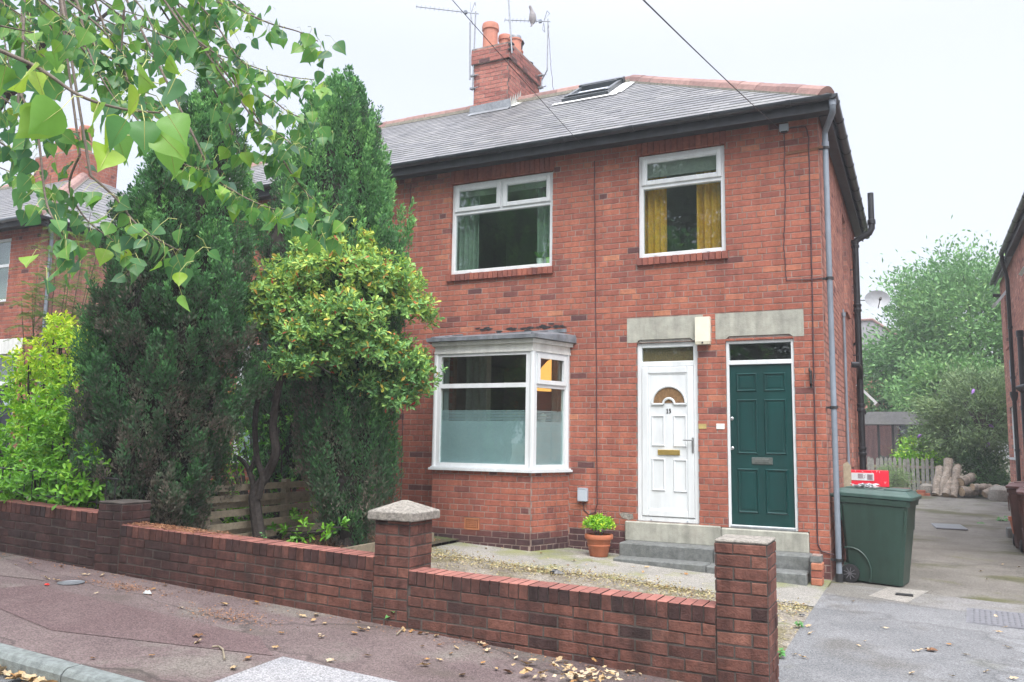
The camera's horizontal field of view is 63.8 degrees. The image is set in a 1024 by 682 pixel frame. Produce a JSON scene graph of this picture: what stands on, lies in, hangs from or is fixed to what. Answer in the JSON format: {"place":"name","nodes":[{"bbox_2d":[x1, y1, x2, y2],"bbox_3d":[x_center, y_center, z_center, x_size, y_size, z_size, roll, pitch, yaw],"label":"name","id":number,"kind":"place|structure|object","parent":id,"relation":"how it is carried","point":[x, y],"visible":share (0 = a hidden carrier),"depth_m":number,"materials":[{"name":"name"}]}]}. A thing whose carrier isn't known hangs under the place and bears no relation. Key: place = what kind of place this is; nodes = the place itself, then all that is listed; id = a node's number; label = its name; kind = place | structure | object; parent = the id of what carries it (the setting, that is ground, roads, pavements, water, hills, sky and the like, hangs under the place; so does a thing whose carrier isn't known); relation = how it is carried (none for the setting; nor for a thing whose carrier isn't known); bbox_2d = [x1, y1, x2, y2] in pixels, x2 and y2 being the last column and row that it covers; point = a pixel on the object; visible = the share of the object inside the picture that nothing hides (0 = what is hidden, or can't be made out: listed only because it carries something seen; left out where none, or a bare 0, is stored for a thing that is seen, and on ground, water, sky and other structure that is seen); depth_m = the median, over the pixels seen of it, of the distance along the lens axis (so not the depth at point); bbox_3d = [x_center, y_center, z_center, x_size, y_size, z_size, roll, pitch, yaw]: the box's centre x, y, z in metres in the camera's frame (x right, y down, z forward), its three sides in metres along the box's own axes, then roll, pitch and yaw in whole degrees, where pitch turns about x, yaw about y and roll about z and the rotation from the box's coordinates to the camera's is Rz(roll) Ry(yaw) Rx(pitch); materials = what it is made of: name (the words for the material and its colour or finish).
{"place":"outdoors","nodes":[
{"label":"outdoors","id":0,"kind":"place"},
{"bbox_2d":[0,674,27,681],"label":"road","id":1,"kind":"structure","parent":0,"point":[2,677],"depth_m":5.02,"materials":[{"name":"asphalt"}]},
{"bbox_2d":[0,0,353,311],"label":"poplar tree","id":2,"kind":"object","parent":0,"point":[42,116],"visible":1,"depth_m":2.83,"materials":[{"name":"green plant"}]},
{"bbox_2d":[26,496,456,547],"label":"garden soil","id":3,"kind":"structure","parent":0,"point":[215,521],"depth_m":10.66,"materials":[{"name":"soil"}]},
{"bbox_2d":[0,203,104,436],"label":"feathery tree","id":4,"kind":"object","parent":3,"relation":"on","point":[38,313],"visible":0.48,"depth_m":13.85,"materials":[{"name":"green plant"}]},
{"bbox_2d":[0,310,112,509],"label":"golden bush","id":5,"kind":"object","parent":3,"relation":"on","point":[42,447],"visible":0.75,"depth_m":9.58,"materials":[{"name":"green plant"}]},
{"bbox_2d":[60,63,274,530],"bbox_3d":[-3.864,-0.431,9.314,2.566,5.735,1.922,-3,-8,26],"label":"cypress","id":6,"kind":"object","parent":3,"relation":"on","point":[158,402],"visible":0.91,"depth_m":8.78,"materials":[{"name":"green plant"}]},
{"bbox_2d":[199,479,321,537],"bbox_3d":[-2.829,2.206,10.450,0.120,0.900,2.910,-3,-8,26],"label":"slatted fence","id":7,"kind":"object","parent":3,"relation":"on","point":[284,497],"visible":0.29,"depth_m":10.06,"materials":[{"name":"wood"}]},
{"bbox_2d":[241,169,307,517],"bbox_3d":[-3.246,-0.004,11.792,1.368,5.455,1.151,-3,-8,26],"label":"cypress","id":8,"kind":"object","parent":3,"relation":"on","point":[271,243],"visible":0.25,"depth_m":11.43,"materials":[{"name":"green plant"}]},
{"bbox_2d":[210,379,349,543],"bbox_3d":[-3.273,1.425,10.895,1.635,2.377,5.158,4,-8,-24],"label":"green bush","id":9,"kind":"object","parent":3,"relation":"on","point":[284,530],"visible":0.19,"depth_m":10.74,"materials":[{"name":"green plant"}]},
{"bbox_2d":[233,218,447,537],"bbox_3d":[-2.004,0.408,9.606,2.448,3.844,1.765,3,-7,-19],"label":"forked shrub","id":10,"kind":"object","parent":3,"relation":"on","point":[276,295],"visible":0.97,"depth_m":9.48,"materials":[{"name":"green plant"}]},
{"bbox_2d":[276,64,416,546],"bbox_3d":[-2.104,-0.496,10.354,1.952,6.259,1.600,-3,-8,26],"label":"cypress","id":11,"kind":"object","parent":3,"relation":"on","point":[342,441],"visible":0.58,"depth_m":9.93,"materials":[{"name":"green plant"}]},
{"bbox_2d":[275,530,439,547],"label":"bark litter","id":12,"kind":"object","parent":3,"relation":"on","point":[328,541],"visible":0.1,"depth_m":10.04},
{"bbox_2d":[344,532,433,551],"bbox_3d":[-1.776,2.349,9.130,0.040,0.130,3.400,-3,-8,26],"label":"garden path","id":13,"kind":"structure","parent":3,"relation":"on","point":[369,547],"depth_m":9.34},
{"bbox_2d":[0,552,682,681],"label":"pavement","id":14,"kind":"structure","parent":0,"point":[393,656],"depth_m":5.65,"materials":[{"name":"asphalt"}]},
{"bbox_2d":[0,560,46,580],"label":"pavement repair","id":15,"kind":"structure","parent":14,"relation":"on","point":[9,569],"depth_m":7.57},
{"bbox_2d":[57,580,84,584],"bbox_3d":[-3.894,2.131,7.257,0.220,0.006,0.218,-3,-8,26],"label":"stop tap cover","id":16,"kind":"object","parent":14,"relation":"on","point":[70,582],"visible":1,"depth_m":7.25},
{"bbox_2d":[0,585,271,654],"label":"pavement repair","id":17,"kind":"structure","parent":14,"relation":"on","point":[50,608],"depth_m":6.05,"materials":[{"name":"asphalt"}]},
{"bbox_2d":[214,656,395,681],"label":"pale pavement patch","id":18,"kind":"object","parent":14,"relation":"on","point":[283,669],"visible":1,"depth_m":5.05,"materials":[{"name":"concrete"}]},
{"bbox_2d":[0,553,677,681],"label":"pavement litter","id":19,"kind":"object","parent":14,"relation":"on","point":[114,584],"visible":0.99,"depth_m":6.57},
{"bbox_2d":[0,0,1023,458],"label":"sky","id":20,"kind":"structure","parent":0,"point":[930,92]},
{"bbox_2d":[431,554,813,657],"bbox_3d":[0.228,2.416,7.708,4.640,0.201,3.050,-3,-8,26],"label":"gravel strip","id":21,"kind":"object","parent":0,"point":[784,632],"visible":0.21,"depth_m":8.67,"materials":[{"name":"gravel"}]},
{"bbox_2d":[431,546,809,616],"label":"leaf litter","id":22,"kind":"object","parent":21,"relation":"on","point":[577,573],"visible":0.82,"depth_m":9.00,"materials":[{"name":"plant"}]},
{"bbox_2d":[432,542,831,605],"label":"path","id":23,"kind":"structure","parent":0,"point":[564,557],"depth_m":9.62,"materials":[{"name":"concrete"}]},
{"bbox_2d":[582,512,617,556],"bbox_3d":[1.112,2.466,10.497,0.453,0.549,0.446,-3,-8,26],"label":"potted shrub","id":24,"kind":"object","parent":23,"relation":"on","point":[598,544],"visible":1,"depth_m":10.38,"materials":[{"name":"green plant"}]},
{"bbox_2d":[613,521,811,585],"bbox_3d":[2.411,2.592,10.003,2.310,0.633,0.740,-3,-8,26],"label":"doorstep","id":25,"kind":"object","parent":23,"relation":"on","point":[688,547],"visible":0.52,"depth_m":10.05,"materials":[{"name":"concrete"}]},
{"bbox_2d":[810,553,823,585],"bbox_3d":[3.450,2.588,9.286,0.130,0.340,0.215,-3,-8,26],"label":"brick stub","id":26,"kind":"object","parent":23,"relation":"on","point":[817,571],"visible":1,"depth_m":9.20,"materials":[{"name":"brick"}]},
{"bbox_2d":[446,459,1010,606],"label":"ground","id":27,"kind":"structure","parent":0,"point":[1007,470],"depth_m":47.59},
{"bbox_2d":[0,125,128,467],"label":"neighbour house","id":28,"kind":"structure","parent":27,"relation":"on","point":[16,238],"depth_m":17.25,"materials":[{"name":"red brick"}]},
{"bbox_2d":[0,238,11,301],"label":"window","id":29,"kind":"structure","parent":28,"relation":"in","point":[3,240],"depth_m":17.39,"materials":[{"name":"white plastic"}]},
{"bbox_2d":[0,355,16,447],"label":"bay window","id":30,"kind":"structure","parent":28,"relation":"in","point":[5,416],"depth_m":16.82,"materials":[{"name":"white plastic"}]},
{"bbox_2d":[0,643,144,681],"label":"kerb","id":31,"kind":"structure","parent":27,"relation":"on","point":[13,659],"depth_m":4.98,"materials":[{"name":"concrete"}]},
{"bbox_2d":[0,499,151,573],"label":"neighbour wall","id":32,"kind":"structure","parent":27,"relation":"on","point":[88,538],"depth_m":8.11,"materials":[{"name":"brick"}]},
{"bbox_2d":[0,465,118,508],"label":"iron railing","id":33,"kind":"object","parent":32,"relation":"on","point":[89,475],"visible":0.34,"depth_m":8.64,"materials":[{"name":"metal"}]},
{"bbox_2d":[118,500,778,681],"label":"garden wall","id":34,"kind":"structure","parent":27,"relation":"on","point":[730,634],"depth_m":6.03,"materials":[{"name":"brick"}]},
{"bbox_2d":[124,521,282,539],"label":"needle litter","id":35,"kind":"object","parent":34,"relation":"on","point":[161,525],"visible":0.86,"depth_m":7.67,"materials":[{"name":"plant"}]},
{"bbox_2d":[106,21,879,582],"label":"brick house","id":36,"kind":"structure","parent":27,"relation":"on","point":[718,431],"depth_m":11.07,"materials":[{"name":"brick"}]},
{"bbox_2d":[230,344,318,514],"bbox_3d":[-3.583,1.647,12.940,2.195,3.390,0.848,-3,-8,26],"label":"bay window","id":37,"kind":"structure","parent":36,"relation":"in","point":[245,472],"depth_m":12.85,"materials":[{"name":"plastic"}]},
{"bbox_2d":[400,187,410,500],"bbox_3d":[-1.641,0.070,12.603,0.043,5.100,0.011,-3,-8,26],"label":"cable","id":38,"kind":"object","parent":36,"relation":"attached to","point":[402,408],"visible":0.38,"depth_m":12.45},
{"bbox_2d":[416,3,478,90],"bbox_3d":[-1.272,-5.743,16.037,1.272,1.781,0.131,1,-7,3],"label":"tv aerial","id":39,"kind":"object","parent":36,"relation":"attached to","point":[473,75],"visible":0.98,"depth_m":16.07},
{"bbox_2d":[457,196,479,270],"bbox_3d":[-0.668,-1.677,12.610,0.420,1.600,0.095,-3,-8,26],"label":"curtain","id":40,"kind":"object","parent":36,"relation":"hanging from","point":[468,245],"visible":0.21,"depth_m":12.60,"materials":[{"name":"fabric"}]},
{"bbox_2d":[469,2,470,79],"bbox_3d":[-0.815,-5.858,16.035,0.056,1.598,0.032,-3,-8,26],"label":"whip aerial","id":41,"kind":"object","parent":36,"relation":"attached to","point":[470,45],"visible":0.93,"depth_m":16.01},
{"bbox_2d":[465,356,490,420],"bbox_3d":[-0.526,1.379,12.032,0.430,2.400,0.094,-3,-8,26],"label":"curtain","id":42,"kind":"object","parent":36,"relation":"hanging from","point":[478,369],"depth_m":12.11,"materials":[{"name":"fabric"}]},
{"bbox_2d":[426,329,576,550],"bbox_3d":[-0.284,1.503,11.326,2.195,3.390,0.848,-3,-8,26],"label":"bay window","id":43,"kind":"structure","parent":36,"relation":"in","point":[504,484],"depth_m":11.02,"materials":[{"name":"red brick"}]},
{"bbox_2d":[451,172,552,274],"bbox_3d":[-0.146,-1.719,12.187,1.683,1.401,0.093,-3,-8,26],"label":"window","id":44,"kind":"structure","parent":36,"relation":"in","point":[502,204],"depth_m":12.21,"materials":[{"name":"white plastic"}]},
{"bbox_2d":[460,181,545,198],"bbox_3d":[-0.107,-2.313,12.320,1.591,0.189,0.018,-3,-8,26],"label":"roller blind","id":45,"kind":"object","parent":36,"relation":"attached to","point":[512,188],"visible":0.38,"depth_m":12.27,"materials":[{"name":"fabric"}]},
{"bbox_2d":[508,0,514,52],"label":"mast pole","id":46,"kind":"object","parent":36,"relation":"attached to","point":[511,44],"visible":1,"depth_m":15.62,"materials":[{"name":"metal"}]},
{"bbox_2d":[452,0,580,143],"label":"telephone wire","id":47,"kind":"object","parent":36,"relation":"attached to","point":[511,67],"visible":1,"depth_m":8.55,"materials":[{"name":"metal"}]},
{"bbox_2d":[504,12,550,88],"bbox_3d":[0.301,-5.971,16.992,1.063,1.730,0.131,-3,-8,26],"label":"tv aerial","id":48,"kind":"object","parent":36,"relation":"attached to","point":[541,75],"visible":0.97,"depth_m":16.81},
{"bbox_2d":[529,5,535,26],"bbox_3d":[0.425,-6.717,16.999,0.151,0.456,0.171,-3,-8,26],"label":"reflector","id":49,"kind":"object","parent":48,"relation":"on","point":[532,17],"visible":1,"depth_m":16.95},
{"bbox_2d":[535,251,544,263],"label":"pot plant","id":50,"kind":"object","parent":36,"relation":"on","point":[539,260],"visible":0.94,"depth_m":11.92,"materials":[{"name":"green plant"}]},
{"bbox_2d":[537,187,549,262],"bbox_3d":[0.540,-1.730,12.018,0.350,1.600,0.094,-3,-8,26],"label":"curtain","id":51,"kind":"object","parent":36,"relation":"hanging from","point":[543,226],"visible":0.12,"depth_m":12.05,"materials":[{"name":"fabric"}]},
{"bbox_2d":[537,360,551,391],"bbox_3d":[0.584,0.430,12.166,0.480,0.610,0.480,-3,-8,26],"label":"pendant lamp","id":52,"kind":"object","parent":36,"relation":"hanging from","point":[546,370],"visible":0.34,"depth_m":12.01,"materials":[{"name":"orange"}]},
{"bbox_2d":[546,238,549,262],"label":"pot plant","id":53,"kind":"object","parent":36,"relation":"on","point":[548,250],"visible":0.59,"depth_m":11.89,"materials":[{"name":"green plant"}]},
{"bbox_2d":[551,360,560,421],"bbox_3d":[0.680,1.345,11.596,0.320,2.400,0.092,-3,-8,26],"label":"curtain","id":54,"kind":"object","parent":36,"relation":"hanging from","point":[556,393],"depth_m":11.70,"materials":[{"name":"fabric"}]},
{"bbox_2d":[577,488,587,501],"bbox_3d":[0.950,2.062,11.032,0.135,0.177,0.078,-3,-8,26],"label":"cable box","id":55,"kind":"object","parent":36,"relation":"attached to","point":[582,494],"visible":1,"depth_m":11.00,"materials":[{"name":"grey plastic"}]},
{"bbox_2d":[583,161,597,514],"bbox_3d":[1.080,-0.103,11.279,0.221,4.890,0.014,-3,-8,26],"label":"cable","id":56,"kind":"object","parent":36,"relation":"attached to","point":[596,349],"visible":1,"depth_m":11.20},
{"bbox_2d":[645,176,666,253],"bbox_3d":[1.963,-1.795,11.299,0.360,1.600,0.095,-3,-8,26],"label":"curtain","id":57,"kind":"object","parent":36,"relation":"hanging from","point":[655,221],"visible":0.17,"depth_m":11.28,"materials":[{"name":"fabric"}]},
{"bbox_2d":[637,341,699,523],"bbox_3d":[2.023,1.174,10.689,0.814,2.326,0.148,-3,-8,26],"label":"front door","id":58,"kind":"structure","parent":36,"relation":"in","point":[668,454],"depth_m":10.69,"materials":[{"name":"white plastic"}]},
{"bbox_2d":[648,155,715,178],"bbox_3d":[2.312,-2.394,11.133,1.079,0.279,0.018,-3,-8,26],"label":"roller blind","id":59,"kind":"object","parent":36,"relation":"attached to","point":[686,166],"visible":0.68,"depth_m":11.12,"materials":[{"name":"fabric"}]},
{"bbox_2d":[639,145,725,257],"bbox_3d":[2.274,-1.844,11.006,1.171,1.430,0.093,-3,-8,26],"label":"window","id":60,"kind":"structure","parent":36,"relation":"in","point":[718,176],"depth_m":11.02,"materials":[{"name":"white plastic"}]},
{"bbox_2d":[695,316,710,344],"bbox_3d":[2.453,-0.132,10.559,0.190,0.355,0.088,-3,-8,26],"label":"alarm box","id":61,"kind":"object","parent":36,"relation":"attached to","point":[702,330],"visible":1,"depth_m":10.53,"materials":[{"name":"beige plastic"}]},
{"bbox_2d":[696,170,721,248],"bbox_3d":[2.698,-1.827,10.940,0.480,1.600,0.094,-3,-8,26],"label":"curtain","id":62,"kind":"object","parent":36,"relation":"hanging from","point":[708,200],"visible":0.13,"depth_m":10.95,"materials":[{"name":"fabric"}]},
{"bbox_2d":[643,0,778,127],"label":"telephone wire","id":63,"kind":"object","parent":36,"relation":"attached to","point":[669,25],"visible":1,"depth_m":5.25,"materials":[{"name":"metal"}]},
{"bbox_2d":[726,339,798,531],"bbox_3d":[3.094,1.146,10.193,0.826,2.330,0.095,-3,-8,26],"label":"front door","id":64,"kind":"structure","parent":36,"relation":"in","point":[761,415],"depth_m":10.17,"materials":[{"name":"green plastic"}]},
{"bbox_2d":[779,123,788,132],"bbox_3d":[3.449,-2.697,10.422,0.110,0.105,0.056,-3,-8,26],"label":"junction box","id":65,"kind":"object","parent":36,"relation":"attached to","point":[783,128],"visible":1,"depth_m":10.40,"materials":[{"name":"grey plastic"}]},
{"bbox_2d":[783,133,821,280],"bbox_3d":[3.598,-1.699,10.240,0.452,1.916,0.013,-3,-8,26],"label":"cable","id":66,"kind":"object","parent":36,"relation":"attached to","point":[785,218],"visible":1,"depth_m":10.30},
{"bbox_2d":[790,126,833,554],"bbox_3d":[3.643,-0.098,10.005,0.374,5.263,0.020,-3,-8,26],"label":"cable","id":67,"kind":"object","parent":36,"relation":"attached to","point":[813,340],"visible":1,"depth_m":9.98,"materials":[{"name":"plastic"}]},
{"bbox_2d":[853,290,889,307],"bbox_3d":[6.335,-0.742,14.503,0.605,0.338,0.321,-3,-8,26],"label":"satellite dish","id":68,"kind":"object","parent":36,"relation":"attached to","point":[876,298],"visible":1,"depth_m":14.56,"materials":[{"name":"metal"}]},
{"bbox_2d":[861,318,896,409],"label":"house","id":69,"kind":"structure","parent":27,"relation":"on","point":[865,322],"depth_m":46.69,"materials":[{"name":"stone"}]},
{"bbox_2d":[873,456,918,487],"bbox_3d":[11.111,4.136,24.203,1.605,1.514,1.782,-3,-8,26],"label":"yard plant","id":70,"kind":"object","parent":27,"relation":"on","point":[899,477],"visible":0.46,"depth_m":23.92,"materials":[{"name":"green plant"}]},
{"bbox_2d":[865,412,930,488],"bbox_3d":[14.180,4.082,30.495,2.700,2.780,3.300,-3,-8,26],"label":"garden room","id":71,"kind":"object","parent":27,"relation":"on","point":[881,432],"visible":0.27,"depth_m":29.41,"materials":[{"name":"stone"}]},
{"bbox_2d":[865,425,930,486],"bbox_3d":[13.602,4.095,29.313,2.340,2.150,0.010,-3,-8,26],"label":"glass door","id":72,"kind":"structure","parent":71,"relation":"in","point":[870,430],"depth_m":29.50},
{"bbox_2d":[862,326,934,412],"bbox_3d":[15.997,2.610,33.991,6.039,6.834,6.094,-3,-8,26],"label":"ash tree","id":73,"kind":"object","parent":27,"relation":"on","point":[881,407],"visible":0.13,"depth_m":33.34,"materials":[{"name":"green plant"}]},
{"bbox_2d":[889,434,954,480],"bbox_3d":[12.766,3.957,25.573,1.878,2.211,1.929,-3,-8,26],"label":"yard plant","id":74,"kind":"object","parent":27,"relation":"on","point":[902,455],"visible":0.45,"depth_m":25.54,"materials":[{"name":"green plant"}]},
{"bbox_2d":[860,214,1007,447],"bbox_3d":[17.777,0.414,32.071,10.353,10.781,9.156,-3,-8,26],"label":"ash tree","id":75,"kind":"object","parent":27,"relation":"on","point":[953,293],"visible":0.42,"depth_m":31.08,"materials":[{"name":"green plant"}]},
{"bbox_2d":[866,338,1006,475],"bbox_3d":[15.735,2.665,29.675,4.608,5.667,4.714,5,-8,-33],"label":"ash tree","id":76,"kind":"object","parent":27,"relation":"on","point":[923,371],"visible":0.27,"depth_m":29.65,"materials":[{"name":"green plant"}]},
{"bbox_2d":[887,394,998,471],"bbox_3d":[13.335,3.281,25.511,2.840,3.457,2.962,5,-8,-29],"label":"flowering shrub","id":77,"kind":"object","parent":27,"relation":"on","point":[926,433],"visible":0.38,"depth_m":25.25,"materials":[{"name":"green plant"}]},
{"bbox_2d":[885,356,1009,477],"bbox_3d":[14.529,2.630,24.865,4.772,4.630,4.136,3,-7,-20],"label":"flowering shrub","id":78,"kind":"object","parent":27,"relation":"on","point":[990,398],"visible":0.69,"depth_m":24.73,"materials":[{"name":"green plant"}]},
{"bbox_2d":[925,444,1010,497],"bbox_3d":[13.765,3.943,24.526,2.581,2.022,2.443,-3,-8,26],"label":"dark bush","id":79,"kind":"object","parent":27,"relation":"on","point":[988,471],"visible":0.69,"depth_m":24.07,"materials":[{"name":"green plant"}]},
{"bbox_2d":[989,192,1023,481],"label":"neighbour house","id":80,"kind":"structure","parent":27,"relation":"on","point":[1009,270],"depth_m":19.29,"materials":[{"name":"brick"}]},
{"bbox_2d":[1010,407,1015,459],"bbox_3d":[12.521,2.294,20.455,0.160,1.320,1.650,-3,-8,26],"label":"window","id":81,"kind":"structure","parent":80,"relation":"in","point":[1011,458],"depth_m":21.06,"materials":[{"name":"white plastic"}]},
{"bbox_2d":[778,587,1023,681],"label":"driveway","id":82,"kind":"structure","parent":0,"point":[841,627],"depth_m":6.51,"materials":[{"name":"concrete"}]},
{"bbox_2d":[966,608,1023,629],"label":"manhole cover","id":83,"kind":"object","parent":82,"relation":"on","point":[1015,620],"visible":1,"depth_m":7.69,"materials":[{"name":"metal"}]},
{"bbox_2d":[825,583,1023,612],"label":"drive ramp","id":84,"kind":"structure","parent":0,"point":[939,601],"depth_m":8.51,"materials":[{"name":"concrete"}]},
{"bbox_2d":[869,587,927,602],"bbox_3d":[4.148,2.716,8.828,0.397,0.012,0.963,-5,-9,39],"label":"drive patch","id":85,"kind":"object","parent":84,"relation":"on","point":[888,593],"visible":1,"depth_m":8.81,"materials":[{"name":"concrete"}]},
{"bbox_2d":[828,494,1023,604],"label":"driveway","id":86,"kind":"structure","parent":0,"point":[949,562],"depth_m":12.40,"materials":[{"name":"concrete"}]},
{"bbox_2d":[830,485,921,585],"bbox_3d":[4.273,2.275,9.685,0.920,1.091,0.645,-1,-7,35],"label":"wheelie bin","id":87,"kind":"object","parent":86,"relation":"on","point":[878,523],"visible":1,"depth_m":9.44,"materials":[{"name":"green plastic"}]},
{"bbox_2d":[850,483,879,487],"bbox_3d":[4.165,1.698,9.650,0.320,0.067,0.272,0,-7,11],"label":"foil scrap","id":88,"kind":"object","parent":87,"relation":"on","point":[869,485],"visible":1,"depth_m":9.64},
{"bbox_2d":[866,456,935,490],"bbox_3d":[11.913,4.080,25.179,2.000,1.058,0.062,-3,-8,26],"label":"picket fence","id":89,"kind":"object","parent":86,"relation":"on","point":[906,464],"visible":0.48,"depth_m":25.02,"materials":[{"name":"wood"}]},
{"bbox_2d":[919,483,931,494],"bbox_3d":[12.394,4.434,24.537,0.500,0.370,0.476,-3,-8,26],"label":"boulder","id":90,"kind":"object","parent":86,"relation":"on","point":[927,487],"visible":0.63,"depth_m":24.39,"materials":[{"name":"stone"}]},
{"bbox_2d":[931,465,942,495],"bbox_3d":[12.491,4.134,24.087,0.281,0.958,0.834,-5,-9,40],"label":"log","id":91,"kind":"object","parent":86,"relation":"on","point":[937,480],"visible":0.77,"depth_m":24.00,"materials":[{"name":"beige wood"}]},
{"bbox_2d":[939,458,953,496],"bbox_3d":[12.632,3.997,23.924,0.271,1.189,0.844,-6,-10,44],"label":"log","id":92,"kind":"object","parent":86,"relation":"on","point":[947,468],"visible":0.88,"depth_m":23.92,"materials":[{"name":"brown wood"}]},
{"bbox_2d":[942,477,951,496],"bbox_3d":[12.570,4.209,23.667,0.658,0.588,0.220,7,-9,-42],"label":"log","id":93,"kind":"object","parent":86,"relation":"on","point":[947,488],"visible":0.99,"depth_m":23.53,"materials":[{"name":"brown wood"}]},
{"bbox_2d":[931,523,967,529],"bbox_3d":[8.640,3.668,16.272,0.540,0.021,1.100,-2,-7,21],"label":"drain grating","id":94,"kind":"object","parent":86,"relation":"on","point":[948,526],"visible":1,"depth_m":16.14,"materials":[{"name":"metal"}]},
{"bbox_2d":[950,464,961,497],"bbox_3d":[12.796,4.050,23.712,0.248,1.009,0.801,-6,-10,43],"label":"log","id":95,"kind":"object","parent":86,"relation":"on","point":[956,473],"visible":0.96,"depth_m":23.63,"materials":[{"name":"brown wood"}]},
{"bbox_2d":[958,486,981,496],"bbox_3d":[13.138,4.290,23.517,0.672,0.337,0.333,2,-7,-13],"label":"log","id":96,"kind":"object","parent":86,"relation":"on","point":[968,491],"visible":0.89,"depth_m":23.39,"materials":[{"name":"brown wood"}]},
{"bbox_2d":[957,473,976,486],"bbox_3d":[13.130,4.006,23.729,0.720,0.416,0.302,5,-8,-30],"label":"log","id":97,"kind":"object","parent":96,"relation":"on","point":[966,479],"visible":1,"depth_m":23.60,"materials":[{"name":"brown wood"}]},
{"bbox_2d":[970,483,991,490],"bbox_3d":[13.387,4.173,23.431,0.615,0.234,0.232,2,-7,-13],"label":"log","id":98,"kind":"object","parent":96,"relation":"on","point":[979,487],"visible":0.81,"depth_m":23.34,"materials":[{"name":"beige wood"}]},
{"bbox_2d":[982,484,998,497],"bbox_3d":[13.575,4.248,23.291,0.651,0.382,0.259,4,-8,-24],"label":"log","id":99,"kind":"object","parent":86,"relation":"on","point":[984,492],"visible":0.52,"depth_m":23.19,"materials":[{"name":"beige wood"}]},
{"bbox_2d":[988,485,1008,501],"bbox_3d":[13.525,4.221,22.769,0.620,0.440,0.620,-3,-8,26],"label":"boulder","id":100,"kind":"object","parent":86,"relation":"on","point":[999,493],"visible":0.79,"depth_m":22.58,"materials":[{"name":"stone"}]},
{"bbox_2d":[1006,527,1012,537],"bbox_3d":[9.115,3.496,14.879,0.270,0.230,0.300,-3,-8,26],"label":"concrete block","id":101,"kind":"object","parent":86,"relation":"on","point":[1009,533],"depth_m":14.80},
{"bbox_2d":[1005,481,1023,547],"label":"wheelie bin","id":102,"kind":"object","parent":86,"relation":"on","point":[1012,487],"visible":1,"depth_m":13.31,"materials":[{"name":"brown plastic"}]},
{"bbox_2d":[1016,486,1023,552],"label":"wheelie bin","id":103,"kind":"object","parent":86,"relation":"on","point":[1020,492],"visible":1,"depth_m":12.53,"materials":[{"name":"brown plastic"}]},
{"bbox_3d":[4.735,2.459,10.783,0.875,1.038,0.614,-4,-8,34],"label":"wheelie bin","id":104,"kind":"object","parent":86,"relation":"on","visible":0},
{"bbox_2d":[843,462,851,486],"bbox_3d":[4.263,1.925,10.431,0.090,0.780,0.020,-3,-8,26],"label":"plywood offcut","id":105,"kind":"object","parent":104,"relation":"on","point":[847,472],"visible":0.47,"depth_m":10.45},
{"bbox_2d":[851,470,888,486],"bbox_3d":[4.611,1.776,10.644,0.490,0.209,0.108,-3,-8,28],"label":"red carton","id":106,"kind":"object","parent":104,"relation":"on","point":[880,478],"visible":0.91,"depth_m":10.59,"materials":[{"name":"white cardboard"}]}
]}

